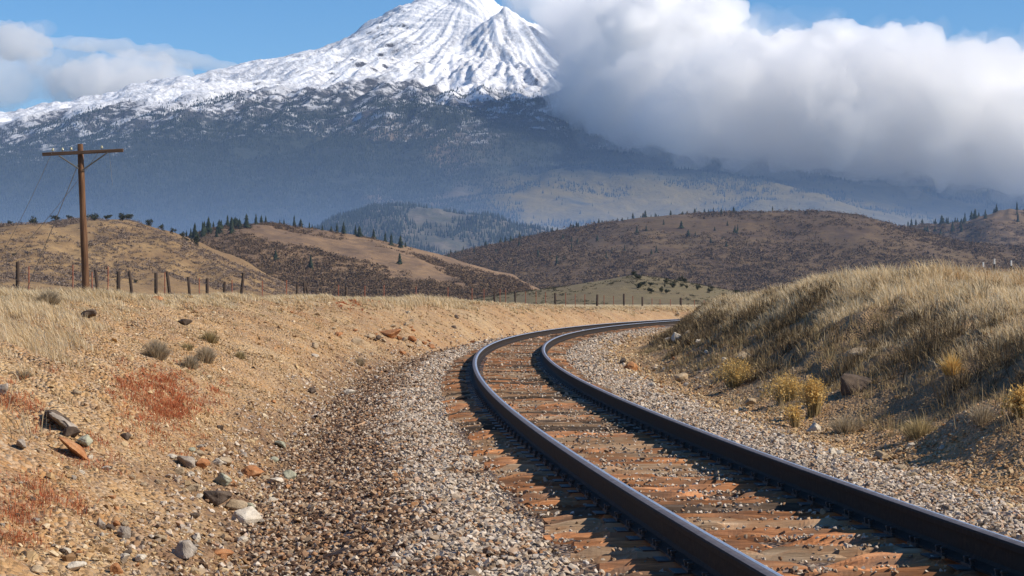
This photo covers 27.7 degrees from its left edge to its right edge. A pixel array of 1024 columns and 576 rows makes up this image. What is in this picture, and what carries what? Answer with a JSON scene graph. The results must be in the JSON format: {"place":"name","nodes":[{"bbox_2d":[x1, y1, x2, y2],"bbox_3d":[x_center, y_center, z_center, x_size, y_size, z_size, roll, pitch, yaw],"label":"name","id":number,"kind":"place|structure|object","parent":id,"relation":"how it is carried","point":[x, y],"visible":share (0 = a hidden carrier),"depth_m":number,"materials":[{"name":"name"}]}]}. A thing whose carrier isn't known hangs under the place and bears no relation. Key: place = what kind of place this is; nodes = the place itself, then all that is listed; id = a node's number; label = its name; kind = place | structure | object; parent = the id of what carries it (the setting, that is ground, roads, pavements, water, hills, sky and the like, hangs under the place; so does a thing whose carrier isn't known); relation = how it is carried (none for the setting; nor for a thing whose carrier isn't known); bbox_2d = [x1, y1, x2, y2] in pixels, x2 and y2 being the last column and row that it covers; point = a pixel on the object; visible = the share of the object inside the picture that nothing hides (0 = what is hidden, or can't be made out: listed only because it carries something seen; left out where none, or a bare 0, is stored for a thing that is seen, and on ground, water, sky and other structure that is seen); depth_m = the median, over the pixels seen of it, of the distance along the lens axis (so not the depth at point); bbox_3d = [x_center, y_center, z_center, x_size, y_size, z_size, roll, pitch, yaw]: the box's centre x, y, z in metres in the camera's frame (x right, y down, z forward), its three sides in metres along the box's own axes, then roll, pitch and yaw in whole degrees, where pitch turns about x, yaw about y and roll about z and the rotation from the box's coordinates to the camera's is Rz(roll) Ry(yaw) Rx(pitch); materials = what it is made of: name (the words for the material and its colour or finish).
{"place":"outdoors","nodes":[
{"label":"outdoors","id":0,"kind":"place"},
{"bbox_2d":[0,219,360,297],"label":"hill","id":1,"kind":"structure","parent":0,"point":[72,231],"depth_m":615.62,"materials":[{"name":"brown soil"}]},
{"bbox_2d":[0,216,312,294],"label":"grey brush","id":2,"kind":"object","parent":1,"relation":"on","point":[62,222],"visible":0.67,"depth_m":618.17,"materials":[{"name":"plant"}]},
{"bbox_2d":[199,225,539,297],"bbox_3d":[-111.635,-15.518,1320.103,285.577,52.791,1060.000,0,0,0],"label":"hill","id":3,"kind":"structure","parent":0,"point":[354,246],"depth_m":1180.08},
{"bbox_2d":[188,221,534,299],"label":"brown brush","id":4,"kind":"object","parent":3,"relation":"on","point":[499,284],"visible":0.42,"depth_m":1072.45,"materials":[{"name":"plant"}]},
{"bbox_2d":[323,206,546,254],"bbox_3d":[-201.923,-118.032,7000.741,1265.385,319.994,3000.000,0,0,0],"label":"hill","id":5,"kind":"structure","parent":0,"point":[421,215],"depth_m":6495.13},
{"bbox_2d":[313,201,551,254],"bbox_3d":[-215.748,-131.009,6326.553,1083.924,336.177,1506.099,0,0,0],"label":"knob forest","id":6,"kind":"object","parent":5,"relation":"on","point":[353,215],"visible":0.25,"depth_m":6549.25,"materials":[{"name":"plant"}]},
{"bbox_2d":[0,0,1023,235],"bbox_3d":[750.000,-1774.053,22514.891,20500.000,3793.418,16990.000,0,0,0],"label":"mountain","id":7,"kind":"structure","parent":0,"point":[466,47],"depth_m":19664.31,"materials":[{"name":"snow"}]},
{"bbox_2d":[0,83,1023,235],"bbox_3d":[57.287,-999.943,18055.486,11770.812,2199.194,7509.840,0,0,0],"label":"mountain forest","id":8,"kind":"object","parent":7,"relation":"on","point":[343,138],"visible":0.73,"depth_m":18033.95,"materials":[{"name":"plant"}]},
{"bbox_2d":[0,270,1023,575],"bbox_3d":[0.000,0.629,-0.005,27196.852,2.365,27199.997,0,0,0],"label":"ground","id":9,"kind":"structure","parent":0,"point":[12,458],"depth_m":24.32,"materials":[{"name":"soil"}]},
{"bbox_2d":[31,288,68,304],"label":"shrub","id":10,"kind":"object","parent":9,"relation":"on","point":[49,296],"visible":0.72,"depth_m":31.41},
{"bbox_2d":[0,144,123,289],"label":"telegraph pole","id":11,"kind":"object","parent":9,"relation":"on","point":[80,152],"visible":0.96,"depth_m":78.90,"materials":[{"name":"brown wood"}]},
{"bbox_2d":[49,412,77,428],"bbox_3d":[-3.348,1.021,15.580,0.284,0.072,0.269,36,-4,-4],"label":"rock","id":12,"kind":"object","parent":9,"relation":"on","point":[62,422],"visible":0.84,"depth_m":15.50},
{"bbox_2d":[58,437,87,459],"bbox_3d":[-3.174,1.167,15.099,0.294,0.079,0.261,36,-7,-9],"label":"rock","id":13,"kind":"object","parent":9,"relation":"on","point":[74,448],"visible":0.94,"depth_m":15.02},
{"bbox_2d":[63,426,82,436],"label":"rock","id":14,"kind":"object","parent":9,"relation":"on","point":[71,431],"visible":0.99,"depth_m":15.43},
{"bbox_2d":[67,561,90,570],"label":"rock","id":15,"kind":"object","parent":9,"relation":"on","point":[74,565],"visible":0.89,"depth_m":10.76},
{"bbox_2d":[77,434,92,446],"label":"rock","id":16,"kind":"object","parent":9,"relation":"on","point":[86,440],"visible":1,"depth_m":15.33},
{"bbox_2d":[110,562,122,573],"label":"stone","id":17,"kind":"object","parent":9,"relation":"on","point":[115,567],"visible":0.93,"depth_m":11.33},
{"bbox_2d":[117,526,130,538],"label":"stone","id":18,"kind":"object","parent":9,"relation":"on","point":[124,532],"visible":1,"depth_m":12.94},
{"bbox_2d":[136,336,174,359],"bbox_3d":[-4.614,0.770,27.003,0.637,0.336,0.666,0,0,0],"label":"shrub","id":19,"kind":"object","parent":9,"relation":"on","point":[156,349],"visible":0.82,"depth_m":26.93,"materials":[{"name":"plant"}]},
{"bbox_2d":[176,456,194,467],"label":"rock","id":20,"kind":"object","parent":9,"relation":"on","point":[186,461],"visible":1,"depth_m":16.94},
{"bbox_2d":[174,540,203,558],"bbox_3d":[-1.988,1.643,12.956,0.283,0.140,0.148,0,0,34],"label":"rock","id":21,"kind":"object","parent":9,"relation":"on","point":[185,549],"visible":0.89,"depth_m":12.93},
{"bbox_2d":[0,299,378,563],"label":"red weeds","id":22,"kind":"object","parent":9,"relation":"on","point":[177,405],"visible":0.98,"depth_m":18.71,"materials":[{"name":"plant"}]},
{"bbox_2d":[178,354,203,368],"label":"shrub","id":23,"kind":"object","parent":9,"relation":"on","point":[190,363],"visible":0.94,"depth_m":27.59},
{"bbox_2d":[195,458,210,468],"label":"rock","id":24,"kind":"object","parent":9,"relation":"on","point":[203,463],"visible":0.97,"depth_m":17.21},
{"bbox_2d":[188,346,221,362],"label":"shrub","id":25,"kind":"object","parent":9,"relation":"on","point":[205,355],"visible":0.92,"depth_m":31.67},
{"bbox_2d":[197,330,223,342],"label":"shrub","id":26,"kind":"object","parent":9,"relation":"on","point":[208,337],"visible":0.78,"depth_m":34.93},
{"bbox_2d":[203,490,231,505],"bbox_3d":[-2.261,1.619,15.969,0.217,0.140,0.230,0,0,0],"label":"rock","id":27,"kind":"object","parent":9,"relation":"on","point":[215,497],"visible":0.9,"depth_m":15.88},
{"bbox_2d":[214,473,231,485],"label":"rock","id":28,"kind":"object","parent":9,"relation":"on","point":[223,479],"visible":1,"depth_m":16.82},
{"bbox_2d":[225,499,247,509],"bbox_3d":[-2.144,1.701,16.188,0.181,0.128,0.139,0,0,2],"label":"rock","id":29,"kind":"object","parent":9,"relation":"on","point":[232,504],"visible":0.75,"depth_m":16.13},
{"bbox_2d":[231,506,261,525],"bbox_3d":[-2.001,1.740,15.794,0.234,0.164,0.196,0,0,-40],"label":"rock","id":30,"kind":"object","parent":9,"relation":"on","point":[248,515],"visible":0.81,"depth_m":15.74,"materials":[{"name":"stone"}]},
{"bbox_2d":[241,465,267,477],"bbox_3d":[-2.439,1.721,19.531,0.248,0.114,0.191,0,0,26],"label":"rock","id":31,"kind":"object","parent":9,"relation":"on","point":[251,470],"visible":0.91,"depth_m":19.47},
{"bbox_2d":[0,284,696,447],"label":"crest grass","id":32,"kind":"structure","parent":9,"relation":"on","point":[20,300],"depth_m":34.67,"materials":[{"name":"plant"}]},
{"bbox_2d":[16,262,694,306],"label":"wire fence","id":33,"kind":"object","parent":9,"relation":"on","point":[241,288],"visible":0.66,"depth_m":102.58,"materials":[{"name":"wood"}]},
{"bbox_2d":[379,329,400,338],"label":"rock","id":34,"kind":"object","parent":9,"relation":"on","point":[392,333],"visible":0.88,"depth_m":63.72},
{"bbox_2d":[126,324,878,575],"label":"brown gravel","id":35,"kind":"structure","parent":9,"relation":"on","point":[355,566],"depth_m":16.32,"materials":[{"name":"gravel"}]},
{"bbox_2d":[441,385,565,391],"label":"railroad tie","id":36,"kind":"object","parent":9,"relation":"on","point":[493,387],"visible":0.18,"depth_m":33.83,"materials":[{"name":"wood"}]},
{"bbox_2d":[442,389,571,395],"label":"railroad tie","id":37,"kind":"object","parent":9,"relation":"on","point":[527,391],"visible":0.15,"depth_m":32.41,"materials":[{"name":"wood"}]},
{"bbox_2d":[445,388,574,396],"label":"railroad tie","id":38,"kind":"object","parent":9,"relation":"on","point":[474,391],"visible":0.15,"depth_m":31.83,"materials":[{"name":"wood"}]},
{"bbox_2d":[540,320,1023,575],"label":"rail","id":39,"kind":"object","parent":38,"relation":"on","point":[989,551],"visible":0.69,"depth_m":14.21,"materials":[{"name":"metal"}]},
{"bbox_2d":[0,296,1023,575],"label":"earth pebbles","id":40,"kind":"object","parent":9,"relation":"on","point":[610,358],"visible":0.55,"depth_m":21.79,"materials":[{"name":"stone"}]},
{"bbox_2d":[441,394,585,403],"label":"railroad tie","id":41,"kind":"object","parent":9,"relation":"on","point":[520,400],"visible":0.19,"depth_m":29.94,"materials":[{"name":"wood"}]},
{"bbox_2d":[449,372,582,376],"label":"railroad tie","id":42,"kind":"object","parent":9,"relation":"on","point":[581,375],"visible":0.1,"depth_m":39.92,"materials":[{"name":"wood"}]},
{"bbox_2d":[441,379,592,384],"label":"railroad tie","id":43,"kind":"object","parent":9,"relation":"on","point":[449,381],"visible":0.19,"depth_m":36.34,"materials":[{"name":"wood"}]},
{"bbox_2d":[448,375,586,378],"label":"railroad tie","id":44,"kind":"object","parent":9,"relation":"on","point":[528,377],"visible":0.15,"depth_m":38.35,"materials":[{"name":"wood"}]},
{"bbox_2d":[454,393,582,399],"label":"railroad tie","id":45,"kind":"object","parent":9,"relation":"on","point":[509,397],"visible":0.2,"depth_m":30.41,"materials":[{"name":"wood"}]},
{"bbox_2d":[447,397,591,406],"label":"railroad tie","id":46,"kind":"object","parent":9,"relation":"on","point":[523,403],"visible":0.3,"depth_m":28.84,"materials":[{"name":"wood"}]},
{"bbox_2d":[446,401,598,410],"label":"railroad tie","id":47,"kind":"object","parent":9,"relation":"on","point":[539,407],"visible":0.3,"depth_m":27.81,"materials":[{"name":"wood"}]},
{"bbox_2d":[446,403,601,413],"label":"railroad tie","id":48,"kind":"object","parent":9,"relation":"on","point":[595,408],"visible":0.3,"depth_m":27.36,"materials":[{"name":"wood"}]},
{"bbox_2d":[455,399,594,406],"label":"railroad tie","id":49,"kind":"object","parent":9,"relation":"on","point":[559,405],"visible":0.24,"depth_m":28.39,"materials":[{"name":"wood"}]},
{"bbox_2d":[447,383,603,387],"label":"railroad tie","id":50,"kind":"object","parent":9,"relation":"on","point":[462,384],"visible":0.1,"depth_m":34.84,"materials":[{"name":"wood"}]},
{"bbox_2d":[448,406,609,416],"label":"railroad tie","id":51,"kind":"object","parent":9,"relation":"on","point":[562,413],"visible":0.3,"depth_m":26.37,"materials":[{"name":"wood"}]},
{"bbox_2d":[447,386,610,391],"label":"railroad tie","id":52,"kind":"object","parent":9,"relation":"on","point":[566,387],"visible":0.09,"depth_m":33.36,"materials":[{"name":"wood"}]},
{"bbox_2d":[448,409,613,419],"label":"railroad tie","id":53,"kind":"object","parent":9,"relation":"on","point":[458,415],"visible":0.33,"depth_m":25.84,"materials":[{"name":"wood"}]},
{"bbox_2d":[463,382,600,385],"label":"railroad tie","id":54,"kind":"object","parent":9,"relation":"on","point":[532,384],"visible":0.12,"depth_m":35.43,"materials":[{"name":"wood"}]},
{"bbox_2d":[446,389,619,396],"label":"railroad tie","id":55,"kind":"object","parent":9,"relation":"on","point":[508,394],"visible":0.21,"depth_m":31.31,"materials":[{"name":"wood"}]},
{"bbox_2d":[451,411,618,422],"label":"railroad tie","id":56,"kind":"object","parent":9,"relation":"on","point":[539,418],"visible":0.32,"depth_m":25.34,"materials":[{"name":"wood"}]},
{"bbox_2d":[461,413,622,421],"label":"railroad tie","id":57,"kind":"object","parent":9,"relation":"on","point":[572,420],"visible":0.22,"depth_m":24.83,"materials":[{"name":"wood"}]},
{"bbox_2d":[457,415,627,426],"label":"railroad tie","id":58,"kind":"object","parent":9,"relation":"on","point":[541,421],"visible":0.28,"depth_m":24.37,"materials":[{"name":"wood"}]},
{"bbox_2d":[460,418,632,430],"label":"railroad tie","id":59,"kind":"object","parent":9,"relation":"on","point":[569,423],"visible":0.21,"depth_m":23.83,"materials":[{"name":"wood"}]},
{"bbox_2d":[464,420,638,432],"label":"railroad tie","id":60,"kind":"object","parent":9,"relation":"on","point":[480,427],"visible":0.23,"depth_m":23.41,"materials":[{"name":"wood"}]},
{"bbox_2d":[466,423,644,435],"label":"railroad tie","id":61,"kind":"object","parent":9,"relation":"on","point":[635,429],"visible":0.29,"depth_m":22.87,"materials":[{"name":"wood"}]},
{"bbox_2d":[462,405,653,411],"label":"railroad tie","id":62,"kind":"object","parent":9,"relation":"on","point":[520,409],"visible":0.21,"depth_m":26.84,"materials":[{"name":"wood"}]},
{"bbox_2d":[470,319,782,575],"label":"rail","id":63,"kind":"object","parent":62,"relation":"on","point":[703,550],"visible":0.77,"depth_m":13.56,"materials":[{"name":"metal"}]},
{"bbox_2d":[468,426,650,439],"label":"railroad tie","id":64,"kind":"object","parent":9,"relation":"on","point":[487,432],"visible":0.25,"depth_m":22.34,"materials":[{"name":"wood"}]},
{"bbox_2d":[472,428,657,441],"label":"railroad tie","id":65,"kind":"object","parent":9,"relation":"on","point":[647,435],"visible":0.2,"depth_m":21.90,"materials":[{"name":"wood"}]},
{"bbox_2d":[109,323,1023,575],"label":"ballast gravel","id":66,"kind":"structure","parent":9,"relation":"on","point":[481,502],"depth_m":17.40,"materials":[{"name":"gravel"}]},
{"bbox_2d":[472,431,663,443],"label":"railroad tie","id":67,"kind":"object","parent":9,"relation":"on","point":[571,439],"visible":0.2,"depth_m":21.41,"materials":[{"name":"wood"}]},
{"bbox_2d":[469,435,671,448],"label":"railroad tie","id":68,"kind":"object","parent":9,"relation":"on","point":[615,442],"visible":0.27,"depth_m":20.92,"materials":[{"name":"wood"}]},
{"bbox_2d":[478,438,678,452],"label":"railroad tie","id":69,"kind":"object","parent":9,"relation":"on","point":[639,446],"visible":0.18,"depth_m":20.39,"materials":[{"name":"wood"}]},
{"bbox_2d":[471,441,687,456],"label":"railroad tie","id":70,"kind":"object","parent":9,"relation":"on","point":[597,450],"visible":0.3,"depth_m":19.85,"materials":[{"name":"wood"}]},
{"bbox_2d":[470,445,696,461],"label":"railroad tie","id":71,"kind":"object","parent":9,"relation":"on","point":[681,452],"visible":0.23,"depth_m":19.32,"materials":[{"name":"wood"}]},
{"bbox_2d":[484,449,705,463],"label":"railroad tie","id":72,"kind":"object","parent":9,"relation":"on","point":[614,459],"visible":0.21,"depth_m":18.86,"materials":[{"name":"wood"}]},
{"bbox_2d":[484,452,715,470],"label":"railroad tie","id":73,"kind":"object","parent":9,"relation":"on","point":[503,463],"visible":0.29,"depth_m":18.34,"materials":[{"name":"wood"}]},
{"bbox_2d":[493,457,725,473],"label":"railroad tie","id":74,"kind":"object","parent":9,"relation":"on","point":[520,467],"visible":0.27,"depth_m":17.92,"materials":[{"name":"wood"}]},
{"bbox_2d":[496,462,737,479],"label":"railroad tie","id":75,"kind":"object","parent":9,"relation":"on","point":[727,469],"visible":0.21,"depth_m":17.35,"materials":[{"name":"wood"}]},
{"bbox_2d":[497,466,749,484],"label":"railroad tie","id":76,"kind":"object","parent":9,"relation":"on","point":[523,478],"visible":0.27,"depth_m":16.87,"materials":[{"name":"wood"}]},
{"bbox_2d":[499,472,761,491],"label":"railroad tie","id":77,"kind":"object","parent":9,"relation":"on","point":[752,479],"visible":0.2,"depth_m":16.41,"materials":[{"name":"wood"}]},
{"bbox_2d":[511,477,775,496],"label":"railroad tie","id":78,"kind":"object","parent":9,"relation":"on","point":[702,487],"visible":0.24,"depth_m":15.88,"materials":[{"name":"wood"}]},
{"bbox_2d":[518,482,790,503],"bbox_3d":[1.363,1.570,15.443,2.660,0.240,0.244,0,-1,-4],"label":"railroad tie","id":79,"kind":"object","parent":9,"relation":"on","point":[669,495],"visible":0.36,"depth_m":15.36,"materials":[{"name":"wood"}]},
{"bbox_2d":[525,489,806,510],"bbox_3d":[1.393,1.573,14.946,2.669,0.240,0.247,0,-1,-4],"label":"railroad tie","id":80,"kind":"object","parent":9,"relation":"on","point":[578,502],"visible":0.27,"depth_m":14.84,"materials":[{"name":"wood"}]},
{"bbox_2d":[528,495,823,518],"bbox_3d":[1.438,1.570,14.449,2.647,0.240,0.252,0,-1,-6],"label":"railroad tie","id":81,"kind":"object","parent":9,"relation":"on","point":[587,509],"visible":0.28,"depth_m":14.39,"materials":[{"name":"wood"}]},
{"bbox_2d":[543,502,841,524],"bbox_3d":[1.519,1.564,13.955,2.636,0.240,0.243,0,0,-5],"label":"railroad tie","id":82,"kind":"object","parent":9,"relation":"on","point":[753,515],"visible":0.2,"depth_m":13.92,"materials":[{"name":"wood"}]},
{"bbox_2d":[543,509,861,533],"bbox_3d":[1.515,1.561,13.453,2.667,0.240,0.249,0,0,-7],"label":"railroad tie","id":83,"kind":"object","parent":9,"relation":"on","point":[715,522],"visible":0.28,"depth_m":13.39,"materials":[{"name":"wood"}]},
{"bbox_2d":[543,517,882,543],"bbox_3d":[1.507,1.561,12.951,2.636,0.240,0.243,0,0,-4],"label":"railroad tie","id":84,"kind":"object","parent":9,"relation":"on","point":[771,532],"visible":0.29,"depth_m":12.89,"materials":[{"name":"wood"}]},
{"bbox_2d":[706,355,758,387],"bbox_3d":[3.708,1.369,34.459,0.995,0.558,1.015,0,0,0],"label":"rabbitbrush","id":85,"kind":"object","parent":9,"relation":"on","point":[734,374],"visible":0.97,"depth_m":34.38,"materials":[{"name":"plant"}]},
{"bbox_2d":[571,525,906,553],"bbox_3d":[1.659,1.554,12.460,2.640,0.240,0.248,0,0,-5],"label":"railroad tie","id":86,"kind":"object","parent":9,"relation":"on","point":[638,540],"visible":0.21,"depth_m":12.43,"materials":[{"name":"wood"}]},
{"bbox_2d":[567,535,932,563],"bbox_3d":[1.619,1.556,11.954,2.657,0.240,0.251,0,-1,-4],"label":"railroad tie","id":87,"kind":"object","parent":9,"relation":"on","point":[785,553],"visible":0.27,"depth_m":11.93,"materials":[{"name":"wood"}]},
{"bbox_2d":[596,545,959,575],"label":"railroad tie","id":88,"kind":"object","parent":9,"relation":"on","point":[873,561],"visible":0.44,"depth_m":11.43,"materials":[{"name":"wood"}]},
{"bbox_2d":[757,370,805,403],"bbox_3d":[3.902,1.398,29.625,0.846,0.495,0.866,0,0,0],"label":"rabbitbrush","id":89,"kind":"object","parent":9,"relation":"on","point":[788,387],"visible":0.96,"depth_m":29.57,"materials":[{"name":"plant"}]},
{"bbox_2d":[782,402,811,427],"bbox_3d":[3.571,1.596,26.240,0.356,0.366,0.331,0,0,-19],"label":"rabbitbrush","id":90,"kind":"object","parent":9,"relation":"on","point":[795,419],"visible":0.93,"depth_m":26.20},
{"bbox_2d":[624,555,989,575],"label":"railroad tie","id":91,"kind":"object","parent":9,"relation":"on","point":[964,568],"visible":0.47,"depth_m":10.94,"materials":[{"name":"wood"}]},
{"bbox_2d":[793,373,830,417],"bbox_3d":[3.881,1.382,26.820,0.476,0.584,0.485,0,0,28],"label":"rabbitbrush","id":92,"kind":"object","parent":9,"relation":"on","point":[813,397],"visible":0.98,"depth_m":26.78,"materials":[{"name":"plant"}]},
{"bbox_2d":[632,267,1023,472],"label":"drab grass","id":93,"kind":"structure","parent":9,"relation":"on","point":[742,341],"depth_m":32.27,"materials":[{"name":"plant"}]},
{"bbox_2d":[823,413,872,432],"bbox_3d":[3.995,1.598,24.905,0.762,0.271,0.770,0,0,0],"label":"shrub","id":94,"kind":"object","parent":9,"relation":"on","point":[848,425],"visible":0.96,"depth_m":24.84,"materials":[{"name":"plant"}]},
{"bbox_2d":[688,256,1023,369],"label":"bank grass","id":95,"kind":"structure","parent":9,"relation":"on","point":[852,289],"depth_m":36.48,"materials":[{"name":"plant"}]},
{"bbox_2d":[840,373,872,395],"bbox_3d":[4.639,1.369,27.637,0.633,0.465,0.332,0,0,-29],"label":"rock","id":96,"kind":"object","parent":9,"relation":"on","point":[851,380],"visible":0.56,"depth_m":27.50,"materials":[{"name":"stone"}]},
{"bbox_2d":[887,415,940,438],"bbox_3d":[4.382,1.473,22.385,0.821,0.288,0.838,0,0,0],"label":"grass tuft","id":97,"kind":"object","parent":9,"relation":"on","point":[914,429],"visible":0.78,"depth_m":22.34,"materials":[{"name":"plant"}]},
{"bbox_2d":[936,352,967,374],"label":"shrub","id":98,"kind":"object","parent":9,"relation":"on","point":[950,362],"visible":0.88,"depth_m":25.06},
{"bbox_2d":[888,263,1023,287],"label":"orange grass","id":99,"kind":"structure","parent":9,"relation":"on","point":[987,272],"depth_m":37.69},
{"bbox_2d":[957,401,1000,425],"bbox_3d":[4.452,1.170,19.710,0.530,0.258,0.541,0,0,-29],"label":"shrub","id":100,"kind":"object","parent":9,"relation":"on","point":[982,416],"visible":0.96,"depth_m":19.66,"materials":[{"name":"plant"}]},
{"bbox_2d":[996,383,1023,418],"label":"rabbitbrush","id":101,"kind":"object","parent":9,"relation":"on","point":[1017,402],"visible":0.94,"depth_m":19.33,"materials":[{"name":"plant"}]},
{"bbox_2d":[0,0,1023,155],"label":"sky","id":102,"kind":"structure","parent":0,"point":[925,68],"materials":[{"name":"blue"}]},
{"bbox_2d":[474,275,743,304],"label":"hill","id":103,"kind":"structure","parent":0,"point":[606,291],"depth_m":479.85,"materials":[{"name":"plant"}]},
{"bbox_2d":[472,274,742,304],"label":"olive brush","id":104,"kind":"object","parent":103,"relation":"on","point":[611,283],"visible":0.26,"depth_m":499.27,"materials":[{"name":"plant"}]},
{"bbox_2d":[455,212,1022,293],"bbox_3d":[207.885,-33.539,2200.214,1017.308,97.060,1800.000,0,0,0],"label":"hill","id":105,"kind":"structure","parent":0,"point":[832,233],"depth_m":1955.15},
{"bbox_2d":[443,207,1023,292],"bbox_3d":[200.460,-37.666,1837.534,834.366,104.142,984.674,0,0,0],"label":"brown brush","id":106,"kind":"object","parent":105,"relation":"on","point":[480,255],"visible":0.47,"depth_m":1863.73,"materials":[{"name":"plant"}]},
{"bbox_2d":[914,209,1023,245],"bbox_3d":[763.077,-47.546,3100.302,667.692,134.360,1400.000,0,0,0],"label":"hill","id":107,"kind":"structure","parent":0,"point":[1006,216],"depth_m":2876.94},
{"bbox_2d":[908,209,1023,244],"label":"brown brush","id":108,"kind":"object","parent":107,"relation":"on","point":[934,225],"visible":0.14,"depth_m":2881.25,"materials":[{"name":"plant"}]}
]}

